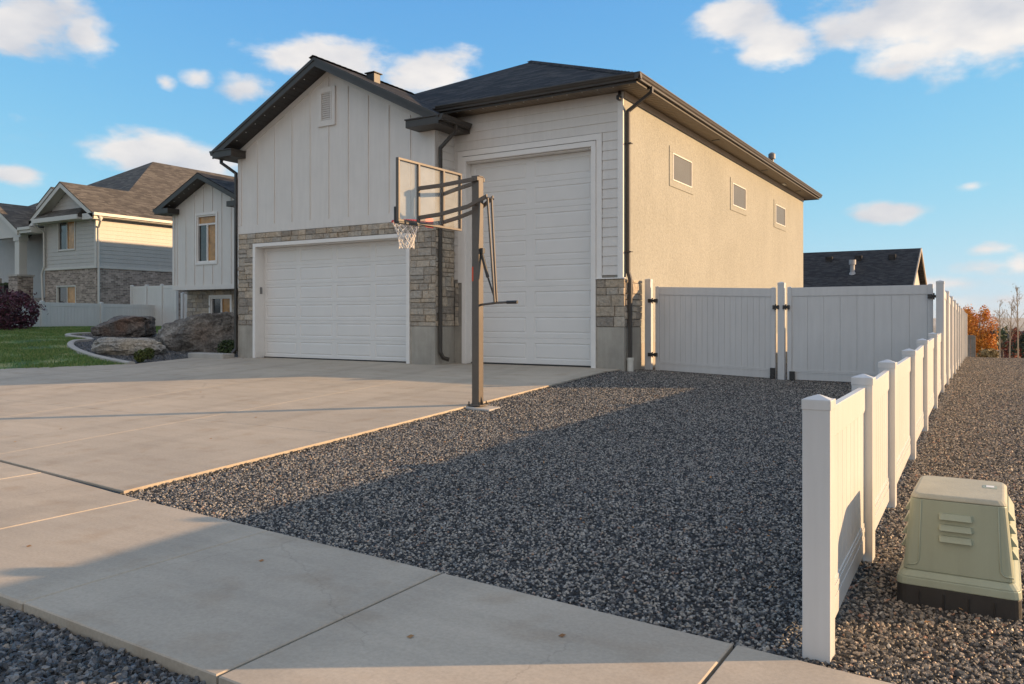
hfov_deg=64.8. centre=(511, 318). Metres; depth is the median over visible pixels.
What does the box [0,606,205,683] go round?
gravel verge
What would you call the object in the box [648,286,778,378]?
gate
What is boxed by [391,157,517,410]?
basketball hoop
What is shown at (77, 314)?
vinyl fence
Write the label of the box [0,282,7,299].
planter pot
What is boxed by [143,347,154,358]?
shrub
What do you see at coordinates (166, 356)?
planter bed
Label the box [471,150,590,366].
tall garage door
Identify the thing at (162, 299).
vinyl fence
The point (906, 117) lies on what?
sky
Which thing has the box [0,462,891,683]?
sidewalk
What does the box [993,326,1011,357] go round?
valley tree
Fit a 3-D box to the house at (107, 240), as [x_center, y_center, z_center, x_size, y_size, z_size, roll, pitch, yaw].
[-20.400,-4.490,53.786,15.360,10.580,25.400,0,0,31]
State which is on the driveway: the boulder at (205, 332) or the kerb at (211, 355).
the kerb at (211, 355)
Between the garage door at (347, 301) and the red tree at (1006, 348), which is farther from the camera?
the red tree at (1006, 348)
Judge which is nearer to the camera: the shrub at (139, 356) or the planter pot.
the shrub at (139, 356)
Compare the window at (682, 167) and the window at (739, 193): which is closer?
the window at (682, 167)
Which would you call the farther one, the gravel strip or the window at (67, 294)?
the window at (67, 294)
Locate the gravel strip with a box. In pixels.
[793,356,1023,683]
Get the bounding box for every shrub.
[0,286,47,330]
[133,349,146,362]
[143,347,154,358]
[217,339,237,353]
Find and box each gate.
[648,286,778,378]
[783,284,935,381]
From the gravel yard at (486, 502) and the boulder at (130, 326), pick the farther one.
the boulder at (130, 326)
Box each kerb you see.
[65,332,134,363]
[188,352,233,358]
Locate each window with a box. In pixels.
[56,285,75,302]
[57,221,74,251]
[195,211,217,264]
[209,295,231,312]
[673,153,691,187]
[733,183,745,209]
[776,204,785,226]
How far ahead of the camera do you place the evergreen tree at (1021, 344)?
74.62 m
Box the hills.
[933,318,1023,325]
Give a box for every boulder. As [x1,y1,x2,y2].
[91,315,155,336]
[91,337,166,355]
[155,311,238,352]
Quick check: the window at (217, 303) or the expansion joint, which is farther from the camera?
the window at (217, 303)
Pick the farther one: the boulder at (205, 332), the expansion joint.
the boulder at (205, 332)
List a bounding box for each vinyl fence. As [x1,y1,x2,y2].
[0,300,156,326]
[130,284,177,325]
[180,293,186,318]
[801,280,966,663]
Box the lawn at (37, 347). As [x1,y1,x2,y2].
[0,325,161,368]
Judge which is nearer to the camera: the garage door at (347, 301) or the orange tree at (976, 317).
the garage door at (347, 301)
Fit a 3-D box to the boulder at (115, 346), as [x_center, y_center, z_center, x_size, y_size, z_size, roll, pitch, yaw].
[-11.104,0.863,23.509,2.164,0.623,1.282,2,0,0]
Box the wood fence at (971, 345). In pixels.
[967,335,975,356]
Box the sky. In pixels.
[0,0,1023,317]
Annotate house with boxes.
[0,162,233,325]
[153,55,822,370]
[803,248,926,286]
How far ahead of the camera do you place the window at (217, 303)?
28.73 m
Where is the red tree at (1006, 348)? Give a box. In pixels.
[1001,327,1023,357]
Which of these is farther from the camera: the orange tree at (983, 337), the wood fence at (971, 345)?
the orange tree at (983, 337)
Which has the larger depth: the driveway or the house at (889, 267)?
the house at (889, 267)
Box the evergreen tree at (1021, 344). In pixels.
[1008,333,1023,357]
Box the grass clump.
[976,347,998,357]
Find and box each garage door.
[264,240,405,362]
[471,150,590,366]
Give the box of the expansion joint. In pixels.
[2,462,122,494]
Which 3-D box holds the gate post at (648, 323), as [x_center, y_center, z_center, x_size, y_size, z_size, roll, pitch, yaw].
[3.013,0.212,17.781,0.141,2.175,0.141,0,0,31]
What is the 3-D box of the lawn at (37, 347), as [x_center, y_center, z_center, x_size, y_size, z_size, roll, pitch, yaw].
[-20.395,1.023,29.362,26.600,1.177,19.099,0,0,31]
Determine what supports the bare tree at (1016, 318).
on the gravel strip
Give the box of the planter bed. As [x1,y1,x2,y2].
[75,333,237,363]
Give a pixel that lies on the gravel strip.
(882, 633)
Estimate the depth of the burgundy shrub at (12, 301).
31.16 m
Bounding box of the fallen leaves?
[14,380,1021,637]
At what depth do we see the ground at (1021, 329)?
3445.97 m
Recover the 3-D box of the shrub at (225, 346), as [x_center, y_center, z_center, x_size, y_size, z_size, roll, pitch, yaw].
[-8.168,0.854,23.264,0.649,0.511,0.643,0,0,-13]
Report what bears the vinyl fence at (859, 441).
on the gravel strip
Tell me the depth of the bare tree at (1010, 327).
35.29 m
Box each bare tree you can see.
[992,299,1005,357]
[1002,299,1016,357]
[1008,284,1023,357]
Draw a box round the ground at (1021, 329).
[733,326,1023,648]
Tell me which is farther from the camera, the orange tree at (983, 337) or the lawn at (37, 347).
the orange tree at (983, 337)
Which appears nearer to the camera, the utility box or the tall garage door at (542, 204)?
the utility box
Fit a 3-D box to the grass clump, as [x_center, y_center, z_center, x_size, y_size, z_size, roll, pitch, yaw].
[22.852,1.794,38.749,1.049,0.788,0.907,0,0,31]
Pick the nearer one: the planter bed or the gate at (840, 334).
the gate at (840, 334)
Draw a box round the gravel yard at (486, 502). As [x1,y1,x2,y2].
[122,362,960,659]
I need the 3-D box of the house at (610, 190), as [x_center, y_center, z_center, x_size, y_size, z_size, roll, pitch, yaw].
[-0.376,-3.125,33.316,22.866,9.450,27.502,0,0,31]
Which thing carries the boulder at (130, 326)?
on the planter bed
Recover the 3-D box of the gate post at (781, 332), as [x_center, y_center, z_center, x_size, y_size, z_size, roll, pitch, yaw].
[5.445,0.333,16.299,0.136,2.135,0.136,0,0,31]
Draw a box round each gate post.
[645,278,652,369]
[777,282,785,379]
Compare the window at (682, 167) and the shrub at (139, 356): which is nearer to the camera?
the window at (682, 167)
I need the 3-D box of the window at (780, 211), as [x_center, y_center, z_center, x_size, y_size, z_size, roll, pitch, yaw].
[9.621,-3.677,29.013,0.090,0.665,1.440,0,0,31]
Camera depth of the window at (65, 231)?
41.43 m
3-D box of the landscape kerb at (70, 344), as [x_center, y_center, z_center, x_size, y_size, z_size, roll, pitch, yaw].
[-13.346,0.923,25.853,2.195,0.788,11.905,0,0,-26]
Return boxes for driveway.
[0,357,619,493]
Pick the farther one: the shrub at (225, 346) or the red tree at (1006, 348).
the red tree at (1006, 348)
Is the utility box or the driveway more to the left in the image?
the driveway
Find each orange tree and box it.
[963,304,978,330]
[964,305,998,354]
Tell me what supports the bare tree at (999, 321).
on the gravel strip
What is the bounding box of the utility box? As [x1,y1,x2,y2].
[897,475,1021,620]
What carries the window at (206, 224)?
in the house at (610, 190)

